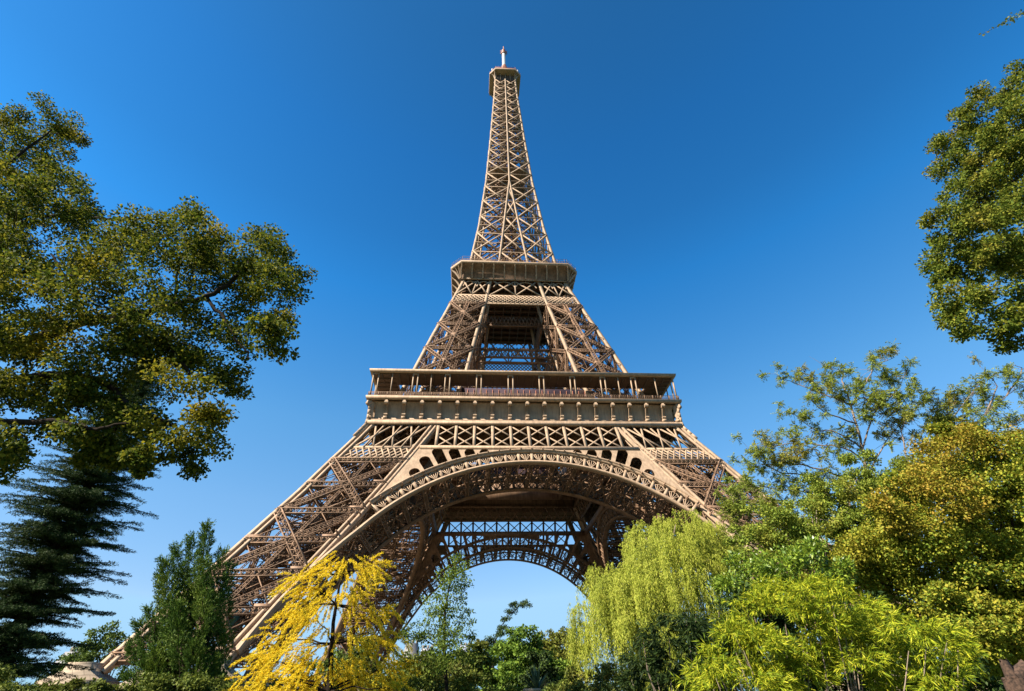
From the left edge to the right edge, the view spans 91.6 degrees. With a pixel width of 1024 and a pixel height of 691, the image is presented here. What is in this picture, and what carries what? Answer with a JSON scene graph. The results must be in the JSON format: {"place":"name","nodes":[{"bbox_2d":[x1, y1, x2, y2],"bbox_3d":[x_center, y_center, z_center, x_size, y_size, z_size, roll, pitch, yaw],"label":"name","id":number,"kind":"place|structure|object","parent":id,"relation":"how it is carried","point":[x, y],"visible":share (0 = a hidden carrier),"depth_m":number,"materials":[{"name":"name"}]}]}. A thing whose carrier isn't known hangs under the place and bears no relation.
{"place":"outdoors","nodes":[
{"label":"outdoors","id":0,"kind":"place"},
{"bbox_2d":[49,647,93,675],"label":"apartment building","id":1,"kind":"structure","parent":0,"point":[68,654],"depth_m":227.07,"materials":[{"name":"white glass"}]},
{"bbox_2d":[403,640,418,659],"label":"apartment building","id":2,"kind":"structure","parent":0,"point":[415,646],"depth_m":328.34,"materials":[{"name":"white glass"}]},
{"bbox_2d":[420,645,433,690],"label":"apartment building","id":3,"kind":"structure","parent":0,"point":[426,650],"depth_m":365.84,"materials":[{"name":"white glass"}]},
{"bbox_2d":[0,0,1023,690],"label":"sky","id":4,"kind":"structure","parent":0,"point":[731,189],"materials":[{"name":"blue"}]},
{"bbox_2d":[523,688,540,690],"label":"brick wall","id":5,"kind":"structure","parent":0,"point":[533,689],"depth_m":11.51,"materials":[{"name":"brick"}]},
{"bbox_3d":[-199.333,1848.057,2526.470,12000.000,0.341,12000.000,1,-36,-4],"label":"ground","id":6,"kind":"structure","parent":0,"visible":0},
{"bbox_2d":[0,663,86,690],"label":"garden shrub","id":7,"kind":"object","parent":6,"relation":"on","point":[73,684],"visible":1,"depth_m":12.36,"materials":[{"name":"green plant"}]},
{"bbox_2d":[36,653,69,680],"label":"park tree","id":8,"kind":"object","parent":6,"relation":"on","point":[60,658],"visible":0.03,"depth_m":127.50,"materials":[{"name":"green plant"}]},
{"bbox_2d":[0,358,170,690],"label":"cedar tree","id":9,"kind":"object","parent":6,"relation":"on","point":[28,599],"visible":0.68,"depth_m":17.96,"materials":[{"name":"green plant"}]},
{"bbox_2d":[79,677,139,690],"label":"garden shrub","id":10,"kind":"object","parent":6,"relation":"on","point":[100,684],"visible":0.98,"depth_m":19.90,"materials":[{"name":"green plant"}]},
{"bbox_2d":[0,90,318,485],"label":"broadleaf tree","id":11,"kind":"object","parent":6,"relation":"on","point":[75,388],"visible":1,"depth_m":11.09,"materials":[{"name":"green plant"}]},
{"bbox_2d":[117,517,238,690],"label":"conifer tree","id":12,"kind":"object","parent":6,"relation":"on","point":[184,651],"visible":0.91,"depth_m":23.64,"materials":[{"name":"green plant"}]},
{"bbox_2d":[135,670,244,690],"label":"garden shrub","id":13,"kind":"object","parent":6,"relation":"on","point":[201,682],"visible":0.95,"depth_m":20.67,"materials":[{"name":"green plant"}]},
{"bbox_2d":[280,649,322,685],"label":"park tree","id":14,"kind":"object","parent":6,"relation":"on","point":[314,666],"visible":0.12,"depth_m":133.62,"materials":[{"name":"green plant"}]},
{"bbox_2d":[222,551,421,690],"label":"golden larch","id":15,"kind":"object","parent":6,"relation":"on","point":[302,682],"visible":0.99,"depth_m":17.18,"materials":[{"name":"yellow plant"}]},
{"bbox_2d":[263,672,396,690],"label":"garden shrub","id":16,"kind":"object","parent":6,"relation":"on","point":[272,684],"visible":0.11,"depth_m":19.97,"materials":[{"name":"green plant"}]},
{"bbox_2d":[319,647,356,677],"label":"park tree","id":17,"kind":"object","parent":6,"relation":"on","point":[325,663],"visible":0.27,"depth_m":126.46,"materials":[{"name":"green plant"}]},
{"bbox_2d":[326,639,383,686],"bbox_3d":[-7.792,17.292,24.859,3.231,5.020,2.269,11,-38,-17],"label":"garden shrub","id":18,"kind":"object","parent":6,"relation":"on","point":[367,658],"visible":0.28,"depth_m":25.58,"materials":[{"name":"green plant"}]},
{"bbox_2d":[383,650,417,676],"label":"park tree","id":19,"kind":"object","parent":6,"relation":"on","point":[408,655],"visible":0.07,"depth_m":125.88,"materials":[{"name":"green plant"}]},
{"bbox_2d":[379,649,452,690],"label":"garden shrub","id":20,"kind":"object","parent":6,"relation":"on","point":[427,681],"visible":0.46,"depth_m":19.96,"materials":[{"name":"green plant"}]},
{"bbox_2d":[395,550,479,690],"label":"young tree","id":21,"kind":"object","parent":6,"relation":"on","point":[444,625],"visible":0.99,"depth_m":18.51,"materials":[{"name":"green plant"}]},
{"bbox_2d":[380,675,522,690],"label":"garden shrub","id":22,"kind":"object","parent":6,"relation":"on","point":[461,686],"visible":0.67,"depth_m":17.92,"materials":[{"name":"green plant"}]},
{"bbox_2d":[423,658,488,690],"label":"garden shrub","id":23,"kind":"object","parent":6,"relation":"on","point":[470,674],"visible":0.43,"depth_m":25.00,"materials":[{"name":"green plant"}]},
{"bbox_2d":[447,639,497,689],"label":"garden shrub","id":24,"kind":"object","parent":6,"relation":"on","point":[484,658],"visible":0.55,"depth_m":32.30,"materials":[{"name":"green plant"}]},
{"bbox_2d":[485,599,532,667],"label":"leaning tree","id":25,"kind":"object","parent":6,"relation":"on","point":[500,633],"visible":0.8,"depth_m":45.66,"materials":[{"name":"green plant"}]},
{"bbox_2d":[476,623,572,690],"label":"round tree","id":26,"kind":"object","parent":6,"relation":"on","point":[510,667],"visible":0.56,"depth_m":34.93,"materials":[{"name":"green plant"}]},
{"bbox_2d":[518,664,554,688],"bbox_3d":[0.818,10.153,13.487,1.254,2.754,1.154,-8,-36,8],"label":"yucca","id":27,"kind":"object","parent":6,"relation":"on","point":[536,681],"visible":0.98,"depth_m":13.98,"materials":[{"name":"green plant"}]},
{"bbox_2d":[516,650,562,690],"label":"dark tree","id":28,"kind":"object","parent":6,"relation":"on","point":[542,661],"visible":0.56,"depth_m":27.92,"materials":[{"name":"green plant"}]},
{"bbox_2d":[537,626,564,650],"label":"park tree","id":29,"kind":"object","parent":6,"relation":"on","point":[552,634],"visible":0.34,"depth_m":73.26,"materials":[{"name":"green plant"}]},
{"bbox_2d":[544,627,590,680],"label":"park tree","id":30,"kind":"object","parent":6,"relation":"on","point":[555,646],"visible":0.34,"depth_m":51.28,"materials":[{"name":"green plant"}]},
{"bbox_2d":[562,656,594,679],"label":"park tree","id":31,"kind":"object","parent":6,"relation":"on","point":[581,669],"visible":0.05,"depth_m":66.27,"materials":[{"name":"green plant"}]},
{"bbox_2d":[564,662,626,690],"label":"garden shrub","id":32,"kind":"object","parent":6,"relation":"on","point":[606,667],"visible":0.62,"depth_m":13.03,"materials":[{"name":"green plant"}]},
{"bbox_2d":[543,665,677,690],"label":"garden shrub","id":33,"kind":"object","parent":6,"relation":"on","point":[571,675],"visible":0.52,"depth_m":18.45,"materials":[{"name":"green plant"}]},
{"bbox_2d":[563,508,752,690],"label":"weeping willow","id":34,"kind":"object","parent":6,"relation":"on","point":[628,588],"visible":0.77,"depth_m":20.84,"materials":[{"name":"green plant"}]},
{"bbox_2d":[582,587,745,690],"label":"tree","id":35,"kind":"object","parent":6,"relation":"on","point":[654,662],"visible":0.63,"depth_m":10.24,"materials":[{"name":"plant"}]},
{"bbox_2d":[706,533,858,634],"bbox_3d":[7.472,7.125,11.723,4.381,5.286,2.747,6,-37,-10],"label":"privet shrub","id":36,"kind":"object","parent":6,"relation":"on","point":[796,558],"visible":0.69,"depth_m":12.68,"materials":[{"name":"green plant"}]},
{"bbox_2d":[722,448,936,690],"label":"hazel tree","id":37,"kind":"object","parent":6,"relation":"on","point":[818,502],"visible":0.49,"depth_m":20.07,"materials":[{"name":"green plant"}]},
{"bbox_2d":[669,571,990,690],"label":"bamboo","id":38,"kind":"object","parent":6,"relation":"on","point":[776,675],"visible":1,"depth_m":7.56,"materials":[{"name":"green plant"}]},
{"bbox_2d":[682,577,1005,690],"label":"laurel shrub","id":39,"kind":"object","parent":6,"relation":"on","point":[780,620],"visible":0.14,"depth_m":9.89,"materials":[{"name":"green plant"}]},
{"bbox_2d":[712,338,1023,671],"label":"acacia tree","id":40,"kind":"object","parent":6,"relation":"on","point":[780,462],"visible":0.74,"depth_m":26.28,"materials":[{"name":"green plant"}]},
{"bbox_2d":[827,417,1023,690],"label":"field maple","id":41,"kind":"object","parent":6,"relation":"on","point":[897,552],"visible":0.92,"depth_m":15.65,"materials":[{"name":"green plant"}]},
{"bbox_2d":[914,9,1023,355],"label":"broadleaf tree","id":42,"kind":"object","parent":6,"relation":"on","point":[999,211],"visible":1,"depth_m":17.17,"materials":[{"name":"green plant"}]},
{"bbox_2d":[998,659,1023,690],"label":"pruned trunk","id":43,"kind":"object","parent":6,"relation":"on","point":[1013,679],"visible":1,"depth_m":8.99,"materials":[{"name":"brown plant"}]},
{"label":"esplanade","id":44,"kind":"structure","parent":0,"visible":0},
{"bbox_2d":[61,620,129,682],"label":"park tree","id":45,"kind":"object","parent":44,"relation":"on","point":[87,655],"visible":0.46,"depth_m":111.47,"materials":[{"name":"green plant"}]},
{"bbox_2d":[36,46,952,690],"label":"iron lattice tower","id":46,"kind":"structure","parent":44,"relation":"on","point":[564,438],"depth_m":118.71,"materials":[{"name":"brown metal"}]}
]}

